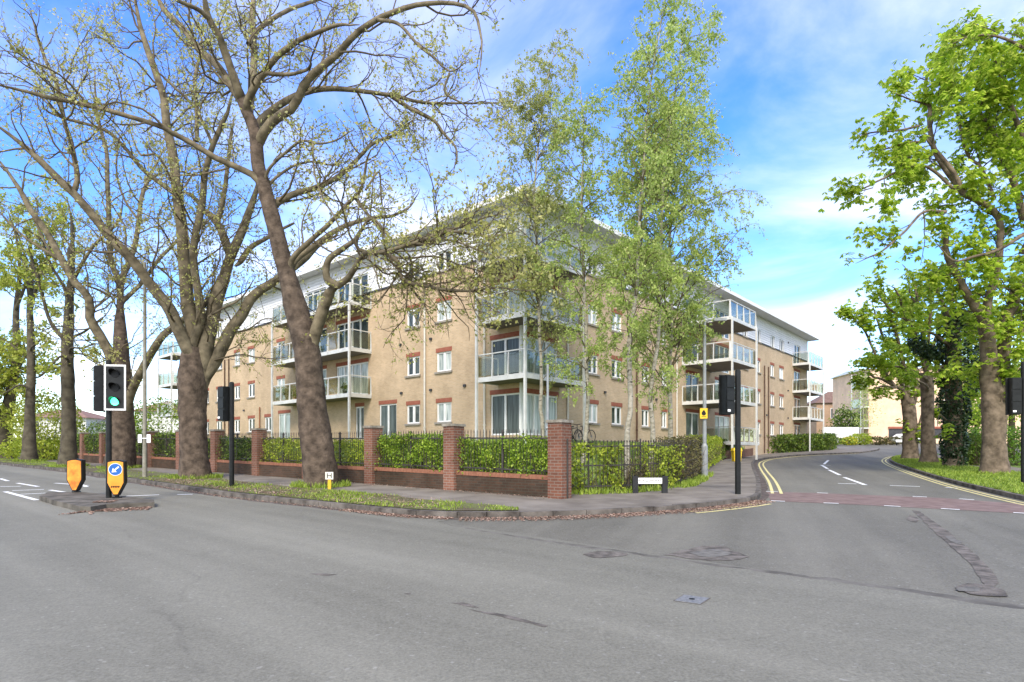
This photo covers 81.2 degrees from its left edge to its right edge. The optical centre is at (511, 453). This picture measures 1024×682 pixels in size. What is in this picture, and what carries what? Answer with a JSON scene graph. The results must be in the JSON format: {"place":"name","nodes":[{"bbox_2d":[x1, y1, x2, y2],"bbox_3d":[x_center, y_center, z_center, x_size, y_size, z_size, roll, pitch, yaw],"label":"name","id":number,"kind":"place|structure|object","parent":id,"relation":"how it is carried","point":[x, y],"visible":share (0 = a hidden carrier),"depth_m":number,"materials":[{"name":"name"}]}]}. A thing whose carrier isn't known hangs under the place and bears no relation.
{"place":"outdoors","nodes":[
{"label":"outdoors","id":0,"kind":"place"},
{"bbox_2d":[167,472,222,478],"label":"grass","id":1,"kind":"structure","parent":0,"point":[215,475],"depth_m":22.15,"materials":[{"name":"green plant"}]},
{"bbox_2d":[0,458,518,510],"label":"verge","id":2,"kind":"structure","parent":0,"point":[276,490],"depth_m":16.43,"materials":[{"name":"green plant"}]},
{"bbox_2d":[0,192,61,458],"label":"lime tree","id":3,"kind":"object","parent":2,"relation":"on","point":[11,373],"visible":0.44,"depth_m":45.47,"materials":[{"name":"green plant"}]},
{"bbox_2d":[0,193,91,460],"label":"lime tree","id":4,"kind":"object","parent":2,"relation":"on","point":[29,451],"visible":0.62,"depth_m":39.65,"materials":[{"name":"green plant"}]},
{"bbox_2d":[10,172,107,464],"bbox_3d":[-23.942,-7.500,32.206,5.044,17.157,4.074,0,0,-15],"label":"lime tree","id":5,"kind":"object","parent":2,"relation":"on","point":[68,447],"visible":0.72,"depth_m":32.32,"materials":[{"name":"green plant"}]},
{"bbox_2d":[0,6,219,467],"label":"plane tree","id":6,"kind":"object","parent":2,"relation":"on","point":[123,435],"visible":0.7,"depth_m":30.14,"materials":[{"name":"brown plant"}]},
{"bbox_2d":[125,260,150,476],"bbox_3d":[-14.542,-3.285,23.284,1.030,8.529,0.200,0,0,0],"label":"street lamp","id":7,"kind":"object","parent":2,"relation":"on","point":[146,438],"visible":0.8,"depth_m":23.23,"materials":[{"name":"metal"}]},
{"bbox_2d":[0,0,368,478],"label":"plane tree","id":8,"kind":"object","parent":2,"relation":"on","point":[202,356],"visible":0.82,"depth_m":22.31,"materials":[{"name":"brown plant"}]},
{"bbox_2d":[218,382,233,485],"bbox_3d":[-8.923,-0.561,18.633,0.463,3.299,0.435,0,0,-28],"label":"traffic signal","id":9,"kind":"object","parent":2,"relation":"on","point":[225,403],"visible":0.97,"depth_m":18.51,"materials":[{"name":"black paint"}]},
{"bbox_2d":[0,0,562,487],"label":"plane tree","id":10,"kind":"object","parent":2,"relation":"on","point":[314,426],"visible":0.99,"depth_m":18.01,"materials":[{"name":"brown plant"}]},
{"bbox_2d":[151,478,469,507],"bbox_3d":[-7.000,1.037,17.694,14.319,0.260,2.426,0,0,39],"label":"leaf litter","id":11,"kind":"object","parent":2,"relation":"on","point":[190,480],"visible":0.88,"depth_m":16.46,"materials":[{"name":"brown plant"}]},
{"bbox_2d":[288,479,350,487],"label":"grass","id":12,"kind":"structure","parent":2,"relation":"on","point":[342,483],"depth_m":18.29,"materials":[{"name":"green plant"}]},
{"bbox_2d":[20,439,797,492],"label":"lawn","id":13,"kind":"structure","parent":0,"point":[609,442],"depth_m":25.88,"materials":[{"name":"green plant"}]},
{"bbox_2d":[5,386,88,458],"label":"shrub","id":14,"kind":"object","parent":13,"relation":"on","point":[40,425],"visible":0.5,"depth_m":43.19,"materials":[{"name":"green plant"}]},
{"bbox_2d":[58,431,175,457],"bbox_3d":[-23.100,-0.444,35.802,19.222,1.921,2.236,0,0,38],"label":"hedge","id":15,"kind":"object","parent":13,"relation":"on","point":[162,448],"visible":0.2,"depth_m":32.69,"materials":[{"name":"green plant"}]},
{"bbox_2d":[134,394,178,433],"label":"shrub","id":16,"kind":"object","parent":13,"relation":"on","point":[151,412],"visible":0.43,"depth_m":49.64,"materials":[{"name":"green plant"}]},
{"bbox_2d":[176,435,277,462],"bbox_3d":[-13.017,-0.115,27.270,8.094,1.488,1.540,0,0,39],"label":"hedge","id":17,"kind":"object","parent":13,"relation":"on","point":[239,453],"visible":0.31,"depth_m":25.81,"materials":[{"name":"green plant"}]},
{"bbox_2d":[256,436,383,469],"bbox_3d":[-7.313,0.015,22.574,7.864,1.436,1.808,0,0,38],"label":"hedge","id":18,"kind":"object","parent":13,"relation":"on","point":[344,449],"visible":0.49,"depth_m":22.66,"materials":[{"name":"green plant"}]},
{"bbox_2d":[366,431,468,471],"bbox_3d":[-2.962,0.053,18.837,4.253,1.472,1.613,0,0,43],"label":"hedge","id":19,"kind":"object","parent":13,"relation":"on","point":[423,443],"visible":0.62,"depth_m":18.72,"materials":[{"name":"green plant"}]},
{"bbox_2d":[452,433,580,477],"bbox_3d":[-0.205,0.144,16.600,4.539,1.398,1.355,0,0,42],"label":"hedge","id":20,"kind":"object","parent":13,"relation":"on","point":[473,457],"visible":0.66,"depth_m":16.33,"materials":[{"name":"green plant"}]},
{"bbox_2d":[478,26,590,442],"bbox_3d":[1.024,-8.950,24.813,4.754,17.818,5.242,0,0,0],"label":"birch tree","id":21,"kind":"object","parent":13,"relation":"on","point":[538,106],"visible":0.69,"depth_m":24.74,"materials":[{"name":"green plant"}]},
{"bbox_2d":[528,82,640,462],"bbox_3d":[2.706,-6.829,22.274,4.259,14.647,4.224,0,0,0],"label":"birch tree","id":22,"kind":"object","parent":13,"relation":"on","point":[592,205],"visible":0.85,"depth_m":21.82,"materials":[{"name":"green plant"}]},
{"bbox_2d":[571,440,626,493],"bbox_3d":[2.053,0.377,16.548,2.331,1.492,1.661,0,0,-44],"label":"hedge","id":23,"kind":"object","parent":13,"relation":"on","point":[600,451],"visible":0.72,"depth_m":16.54,"materials":[{"name":"green plant"}]},
{"bbox_2d":[602,447,659,488],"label":"hedge","id":24,"kind":"object","parent":13,"relation":"on","point":[627,473],"visible":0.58,"depth_m":17.17,"materials":[{"name":"green plant"}]},
{"bbox_2d":[570,0,723,477],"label":"birch tree","id":25,"kind":"object","parent":13,"relation":"on","point":[639,252],"visible":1,"depth_m":19.06,"materials":[{"name":"green plant"}]},
{"bbox_2d":[627,442,686,486],"bbox_3d":[4.437,0.347,18.266,1.274,1.385,2.608,0,0,43],"label":"hedge","id":26,"kind":"object","parent":13,"relation":"on","point":[665,469],"visible":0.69,"depth_m":17.98,"materials":[{"name":"green plant"}]},
{"bbox_2d":[595,0,731,468],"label":"birch tree","id":27,"kind":"object","parent":13,"relation":"on","point":[693,54],"visible":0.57,"depth_m":20.74,"materials":[{"name":"green plant"}]},
{"bbox_2d":[589,82,771,450],"bbox_3d":[6.458,-6.723,24.129,6.905,15.099,7.474,0,0,0],"label":"birch tree","id":28,"kind":"object","parent":13,"relation":"on","point":[685,322],"visible":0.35,"depth_m":22.94,"materials":[{"name":"green plant"}]},
{"bbox_2d":[649,434,715,483],"bbox_3d":[6.300,0.127,21.752,1.902,1.752,7.689,0,0,26],"label":"hedge","id":29,"kind":"object","parent":13,"relation":"on","point":[692,454],"visible":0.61,"depth_m":19.89,"materials":[{"name":"green plant"}]},
{"bbox_2d":[678,434,723,469],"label":"hedge","id":30,"kind":"object","parent":13,"relation":"on","point":[714,444],"visible":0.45,"depth_m":32.01,"materials":[{"name":"green plant"}]},
{"bbox_2d":[767,432,838,452],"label":"hedge","id":31,"kind":"object","parent":13,"relation":"on","point":[825,441],"visible":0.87,"depth_m":60.13,"materials":[{"name":"green plant"}]},
{"bbox_2d":[3,447,877,511],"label":"pavement","id":32,"kind":"structure","parent":0,"point":[719,484],"depth_m":16.31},
{"bbox_2d":[77,419,572,498],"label":"boundary wall","id":33,"kind":"structure","parent":32,"relation":"on","point":[552,484],"depth_m":18.52,"materials":[{"name":"red brick"}]},
{"bbox_2d":[567,438,700,498],"bbox_3d":[4.893,0.342,19.512,1.487,1.824,11.598,0,0,37],"label":"iron fence","id":34,"kind":"object","parent":32,"relation":"on","point":[624,464],"visible":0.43,"depth_m":16.96,"materials":[{"name":"metal"}]},
{"bbox_2d":[632,476,667,492],"bbox_3d":[3.795,0.913,16.448,0.970,0.570,0.100,0,0,-2],"label":"street name sign","id":35,"kind":"object","parent":32,"relation":"on","point":[662,481],"visible":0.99,"depth_m":16.41,"materials":[{"name":"white metal"}]},
{"bbox_2d":[701,318,726,475],"bbox_3d":[7.864,-2.137,23.284,0.975,6.253,0.244,0,0,0],"label":"street lamp","id":36,"kind":"object","parent":32,"relation":"on","point":[704,469],"visible":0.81,"depth_m":23.22,"materials":[{"name":"metal"}]},
{"bbox_2d":[718,369,740,493],"bbox_3d":[5.855,-0.551,16.143,0.576,3.412,0.410,0,0,30],"label":"traffic signal","id":37,"kind":"object","parent":32,"relation":"on","point":[729,392],"visible":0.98,"depth_m":16.08,"materials":[{"name":"black paint"}]},
{"bbox_2d":[0,465,1023,681],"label":"road","id":38,"kind":"structure","parent":0,"point":[171,586],"depth_m":5.57,"materials":[{"name":"grey asphalt"}]},
{"bbox_2d":[39,492,153,510],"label":"traffic island","id":39,"kind":"structure","parent":38,"relation":"on","point":[79,501],"depth_m":14.40,"materials":[{"name":"concrete"}]},
{"bbox_2d":[67,459,85,491],"bbox_3d":[-12.161,0.642,16.678,0.400,0.963,0.220,0,0,-8],"label":"island bollard","id":40,"kind":"object","parent":39,"relation":"on","point":[76,473],"visible":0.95,"depth_m":16.58,"materials":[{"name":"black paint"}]},
{"bbox_2d":[93,360,125,497],"bbox_3d":[-10.121,-0.581,15.034,0.913,3.523,0.452,0,0,15],"label":"traffic signal","id":41,"kind":"object","parent":39,"relation":"on","point":[109,387],"visible":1,"depth_m":14.95,"materials":[{"name":"black paint"}]},
{"bbox_2d":[107,460,126,497],"bbox_3d":[-9.957,0.664,15.066,0.400,0.993,0.220,0,0,-14],"label":"island bollard","id":42,"kind":"object","parent":39,"relation":"on","point":[116,476],"visible":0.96,"depth_m":14.97,"materials":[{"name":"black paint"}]},
{"bbox_2d":[58,506,151,514],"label":"leaf litter","id":43,"kind":"object","parent":38,"relation":"on","point":[121,509],"visible":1,"depth_m":13.35,"materials":[{"name":"brown plant"}]},
{"bbox_2d":[13,453,856,518],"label":"gutter dirt","id":44,"kind":"structure","parent":38,"relation":"on","point":[764,494],"depth_m":17.90,"materials":[{"name":"brown soil"}]},
{"bbox_2d":[339,508,453,519],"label":"leaf litter","id":45,"kind":"object","parent":44,"relation":"on","point":[392,514],"visible":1,"depth_m":12.43,"materials":[{"name":"brown plant"}]},
{"bbox_2d":[0,460,1017,512],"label":"white road marking","id":46,"kind":"object","parent":38,"relation":"on","point":[185,494],"visible":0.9,"depth_m":18.94,"materials":[{"name":"paint"}]},
{"bbox_2d":[474,610,547,626],"bbox_3d":[-0.039,1.469,5.364,0.865,0.012,0.083,0,0,38],"label":"worn patch","id":47,"kind":"object","parent":38,"relation":"on","point":[516,618],"visible":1,"depth_m":5.31,"materials":[{"name":"grey asphalt"}]},
{"bbox_2d":[583,551,627,557],"bbox_3d":[1.286,1.399,8.291,0.594,0.012,0.456,0,0,-28],"label":"worn patch","id":48,"kind":"object","parent":38,"relation":"on","point":[599,554],"visible":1,"depth_m":8.25,"materials":[{"name":"grey asphalt"}]},
{"bbox_2d":[673,595,709,603],"bbox_3d":[1.792,1.457,5.944,0.272,0.022,0.321,0,0,36],"label":"manhole cover","id":49,"kind":"object","parent":38,"relation":"on","point":[692,599],"visible":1,"depth_m":5.92,"materials":[{"name":"metal"}]},
{"bbox_2d":[691,454,1023,512],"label":"yellow road marking","id":50,"kind":"object","parent":38,"relation":"on","point":[777,485],"visible":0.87,"depth_m":20.58,"materials":[{"name":"paint"}]},
{"bbox_2d":[0,0,1023,437],"label":"sky","id":51,"kind":"structure","parent":0,"point":[793,78],"materials":[{"name":"blue"}]},
{"bbox_2d":[571,471,714,494],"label":"grass","id":52,"kind":"structure","parent":0,"point":[696,480],"depth_m":17.04,"materials":[{"name":"green plant"}]},
{"bbox_2d":[439,444,1023,605],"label":"side road","id":53,"kind":"structure","parent":0,"point":[892,546],"depth_m":10.37,"materials":[{"name":"grey asphalt"}]},
{"bbox_2d":[458,500,776,520],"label":"leaf litter","id":54,"kind":"object","parent":53,"relation":"on","point":[739,505],"visible":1,"depth_m":12.62,"materials":[{"name":"brown plant"}]},
{"bbox_2d":[665,546,748,560],"bbox_3d":[2.821,1.399,8.346,1.260,0.026,0.884,0,0,-42],"label":"pothole","id":55,"kind":"object","parent":53,"relation":"on","point":[734,555],"visible":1,"depth_m":8.27,"materials":[{"name":"grey asphalt"}]},
{"bbox_2d":[689,549,731,556],"bbox_3d":[2.797,1.396,8.356,0.638,0.014,0.434,0,0,-35],"label":"pothole base","id":56,"kind":"object","parent":55,"relation":"on","point":[711,553],"visible":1,"depth_m":8.32,"materials":[{"name":"asphalt"}]},
{"bbox_2d":[445,523,1023,608],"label":"surface seam","id":57,"kind":"object","parent":53,"relation":"on","point":[979,601],"visible":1,"depth_m":6.79,"materials":[{"name":"grey asphalt"}]},
{"bbox_2d":[767,492,1023,512],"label":"crossing surface","id":58,"kind":"object","parent":53,"relation":"on","point":[931,502],"visible":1,"depth_m":15.32,"materials":[{"name":"asphalt"}]},
{"bbox_2d":[912,510,998,586],"bbox_3d":[7.173,1.363,9.891,0.264,0.162,7.931,0,0,29],"label":"worn trench","id":59,"kind":"object","parent":53,"relation":"on","point":[984,573],"visible":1,"depth_m":8.27,"materials":[{"name":"grey asphalt"}]},
{"bbox_2d":[956,583,1007,595],"bbox_3d":[4.958,1.442,6.331,0.426,0.013,0.608,0,0,29],"label":"pothole","id":60,"kind":"object","parent":53,"relation":"on","point":[986,590],"visible":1,"depth_m":6.28,"materials":[{"name":"grey asphalt"}]},
{"bbox_2d":[891,453,1023,494],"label":"verge","id":61,"kind":"structure","parent":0,"point":[1012,465],"depth_m":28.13,"materials":[{"name":"green plant"}]},
{"bbox_2d":[831,275,937,458],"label":"horse chestnut","id":62,"kind":"object","parent":61,"relation":"on","point":[911,427],"visible":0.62,"depth_m":43.47,"materials":[{"name":"green plant"}]},
{"bbox_2d":[854,260,957,462],"bbox_3d":[24.145,-5.522,35.882,8.237,13.051,4.536,0,0,-38],"label":"horse chestnut","id":63,"kind":"object","parent":61,"relation":"on","point":[929,413],"visible":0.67,"depth_m":36.17,"materials":[{"name":"green plant"}]},
{"bbox_2d":[818,4,1023,472],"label":"horse chestnut","id":64,"kind":"object","parent":61,"relation":"on","point":[991,96],"visible":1,"depth_m":24.77,"materials":[{"name":"green plant"}]},
{"bbox_2d":[896,254,999,466],"bbox_3d":[22.995,-4.756,30.709,7.573,11.771,3.668,0,0,-36],"label":"horse chestnut","id":65,"kind":"object","parent":61,"relation":"on","point":[954,431],"visible":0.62,"depth_m":30.42,"materials":[{"name":"green plant"}]},
{"bbox_2d":[1005,361,1023,482],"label":"traffic signal","id":66,"kind":"object","parent":61,"relation":"on","point":[1014,396],"visible":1,"depth_m":19.65,"materials":[{"name":"black paint"}]},
{"bbox_3d":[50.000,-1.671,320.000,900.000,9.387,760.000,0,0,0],"label":"ground","id":67,"kind":"structure","parent":0,"visible":0},
{"bbox_2d":[0,437,59,459],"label":"shrub","id":68,"kind":"object","parent":67,"relation":"on","point":[8,450],"visible":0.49,"depth_m":41.78,"materials":[{"name":"green plant"}]},
{"bbox_2d":[20,409,105,443],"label":"house","id":69,"kind":"structure","parent":67,"relation":"on","point":[88,417],"depth_m":73.19,"materials":[{"name":"red tile"}]},
{"bbox_2d":[134,401,178,432],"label":"house","id":70,"kind":"structure","parent":67,"relation":"on","point":[166,423],"depth_m":78.37,"materials":[{"name":"white paint"}]},
{"bbox_2d":[0,448,879,517],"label":"kerb","id":71,"kind":"structure","parent":67,"relation":"on","point":[756,495],"depth_m":13.68,"materials":[{"name":"concrete"}]},
{"bbox_2d":[157,183,823,460],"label":"apartment building","id":72,"kind":"structure","parent":67,"relation":"on","point":[457,375],"depth_m":37.03,"materials":[{"name":"brick"}]},
{"bbox_2d":[278,409,290,440],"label":"french window","id":73,"kind":"structure","parent":72,"relation":"in","point":[284,418],"depth_m":44.23,"materials":[{"name":"clear glass"}]},
{"bbox_2d":[306,287,325,311],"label":"french window","id":74,"kind":"structure","parent":72,"relation":"in","point":[313,303],"depth_m":41.59,"materials":[{"name":"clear glass"}]},
{"bbox_2d":[336,358,368,393],"bbox_3d":[-10.267,-4.812,38.484,3.670,2.285,0.131,0,0,41],"label":"french window","id":75,"kind":"structure","parent":72,"relation":"in","point":[359,384],"depth_m":38.26,"materials":[{"name":"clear glass"}]},
{"bbox_2d":[336,313,368,348],"bbox_3d":[-10.267,-7.582,38.484,3.670,2.285,0.131,0,0,41],"label":"french window","id":76,"kind":"structure","parent":72,"relation":"in","point":[359,339],"depth_m":38.34,"materials":[{"name":"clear glass"}]},
{"bbox_2d":[337,274,367,303],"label":"french window","id":77,"kind":"structure","parent":72,"relation":"in","point":[355,289],"depth_m":38.26,"materials":[{"name":"clear glass"}]},
{"bbox_2d":[355,402,363,437],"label":"french window","id":78,"kind":"structure","parent":72,"relation":"in","point":[359,410],"depth_m":37.88,"materials":[{"name":"clear glass"}]},
{"bbox_2d":[379,399,396,437],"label":"french window","id":79,"kind":"structure","parent":72,"relation":"in","point":[388,410],"depth_m":35.97,"materials":[{"name":"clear glass"}]},
{"bbox_2d":[404,400,420,425],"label":"window","id":80,"kind":"structure","parent":72,"relation":"in","point":[413,409],"depth_m":34.42,"materials":[{"name":"clear glass"}]},
{"bbox_2d":[404,352,420,377],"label":"window","id":81,"kind":"structure","parent":72,"relation":"in","point":[413,370],"depth_m":34.38,"materials":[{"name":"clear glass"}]},
{"bbox_2d":[404,303,420,330],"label":"window","id":82,"kind":"structure","parent":72,"relation":"in","point":[413,320],"depth_m":34.54,"materials":[{"name":"clear glass"}]},
{"bbox_2d":[434,397,452,423],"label":"window","id":83,"kind":"structure","parent":72,"relation":"in","point":[443,409],"depth_m":32.68,"materials":[{"name":"clear glass"}]},
{"bbox_2d":[434,346,452,373],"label":"window","id":84,"kind":"structure","parent":72,"relation":"in","point":[443,358],"depth_m":32.68,"materials":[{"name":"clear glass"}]},
{"bbox_2d":[434,296,452,323],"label":"window","id":85,"kind":"structure","parent":72,"relation":"in","point":[440,319],"depth_m":32.68,"materials":[{"name":"clear glass"}]},
{"bbox_2d":[490,388,518,434],"bbox_3d":[-0.322,-2.042,29.741,2.050,2.285,0.131,0,0,41],"label":"french window","id":86,"kind":"structure","parent":72,"relation":"in","point":[504,406],"depth_m":29.72,"materials":[{"name":"clear glass"}]},
{"bbox_2d":[490,331,518,375],"bbox_3d":[-0.322,-4.812,29.741,2.050,2.285,0.131,0,0,41],"label":"french window","id":87,"kind":"structure","parent":72,"relation":"in","point":[511,343],"depth_m":29.72,"materials":[{"name":"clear glass"}]},
{"bbox_2d":[490,275,518,314],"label":"french window","id":88,"kind":"structure","parent":72,"relation":"in","point":[511,294],"depth_m":29.57,"materials":[{"name":"clear glass"}]},
{"bbox_2d":[523,224,556,259],"bbox_3d":[1.404,-10.235,30.188,0.082,2.050,2.830,0,0,41],"label":"french window","id":89,"kind":"structure","parent":72,"relation":"in","point":[551,257],"depth_m":30.19,"materials":[{"name":"clear glass"}]},
{"bbox_2d":[527,388,558,434],"bbox_3d":[1.423,-2.042,30.172,0.131,2.285,2.950,0,0,41],"label":"french window","id":90,"kind":"structure","parent":72,"relation":"in","point":[533,418],"depth_m":30.02,"materials":[{"name":"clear glass"}]},
{"bbox_2d":[527,332,558,376],"bbox_3d":[1.423,-4.812,30.172,0.131,2.285,2.950,0,0,41],"label":"french window","id":91,"kind":"structure","parent":72,"relation":"in","point":[533,366],"depth_m":30.08,"materials":[{"name":"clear glass"}]},
{"bbox_2d":[527,277,558,316],"bbox_3d":[1.423,-7.582,30.172,0.131,2.285,2.950,0,0,41],"label":"french window","id":92,"kind":"structure","parent":72,"relation":"in","point":[550,298],"depth_m":30.54,"materials":[{"name":"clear glass"}]},
{"bbox_2d":[589,399,599,424],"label":"window","id":93,"kind":"structure","parent":72,"relation":"in","point":[593,403],"depth_m":33.76,"materials":[{"name":"clear glass"}]},
{"bbox_2d":[611,402,623,426],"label":"window","id":94,"kind":"structure","parent":72,"relation":"in","point":[616,411],"depth_m":35.61,"materials":[{"name":"clear glass"}]},
{"bbox_2d":[686,408,699,435],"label":"french window","id":95,"kind":"structure","parent":72,"relation":"in","point":[691,418],"depth_m":43.40,"materials":[{"name":"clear glass"}]},
{"bbox_2d":[686,370,699,400],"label":"french window","id":96,"kind":"structure","parent":72,"relation":"in","point":[691,391],"depth_m":43.40,"materials":[{"name":"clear glass"}]},
{"bbox_2d":[715,341,728,373],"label":"french window","id":97,"kind":"structure","parent":72,"relation":"in","point":[718,349],"depth_m":47.61,"materials":[{"name":"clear glass"}]},
{"bbox_2d":[715,412,729,441],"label":"french window","id":98,"kind":"structure","parent":72,"relation":"in","point":[720,420],"depth_m":47.76,"materials":[{"name":"clear glass"}]},
{"bbox_2d":[807,392,832,433],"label":"house","id":99,"kind":"structure","parent":67,"relation":"on","point":[817,402],"depth_m":117.95,"materials":[{"name":"beige brick"}]},
{"bbox_2d":[824,427,858,437],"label":"garden fence","id":100,"kind":"object","parent":67,"relation":"on","point":[840,432],"visible":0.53,"depth_m":85.98,"materials":[{"name":"white"}]},
{"bbox_2d":[826,403,862,427],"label":"leafy tree","id":101,"kind":"object","parent":67,"relation":"on","point":[841,418],"visible":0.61,"depth_m":95.30,"materials":[{"name":"green plant"}]},
{"bbox_2d":[847,433,872,444],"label":"shrub","id":102,"kind":"object","parent":67,"relation":"on","point":[863,439],"visible":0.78,"depth_m":83.20,"materials":[{"name":"green plant"}]},
{"bbox_2d":[838,374,885,435],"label":"birch tree","id":103,"kind":"object","parent":67,"relation":"on","point":[862,426],"visible":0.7,"depth_m":89.91,"materials":[{"name":"green plant"}]},
{"bbox_2d":[830,367,1020,443],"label":"apartment block","id":104,"kind":"structure","parent":67,"relation":"on","point":[887,426],"depth_m":92.91,"materials":[{"name":"paint"}]},
{"bbox_2d":[889,457,1023,500],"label":"kerb","id":105,"kind":"structure","parent":67,"relation":"on","point":[991,490],"depth_m":19.88,"materials":[{"name":"concrete"}]},
{"bbox_2d":[930,425,1020,465],"bbox_3d":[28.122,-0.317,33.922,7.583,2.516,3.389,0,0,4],"label":"hedge","id":106,"kind":"object","parent":67,"relation":"on","point":[1009,429],"visible":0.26,"depth_m":33.39,"materials":[{"name":"green plant"}]},
{"bbox_2d":[934,381,1017,431],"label":"leafy tree","id":107,"kind":"object","parent":67,"relation":"on","point":[972,416],"visible":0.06,"depth_m":59.49,"materials":[{"name":"green plant"}]},
{"bbox_2d":[935,284,1023,457],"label":"leafy tree","id":108,"kind":"object","parent":67,"relation":"on","point":[1011,421],"visible":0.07,"depth_m":46.99,"materials":[{"name":"green plant"}]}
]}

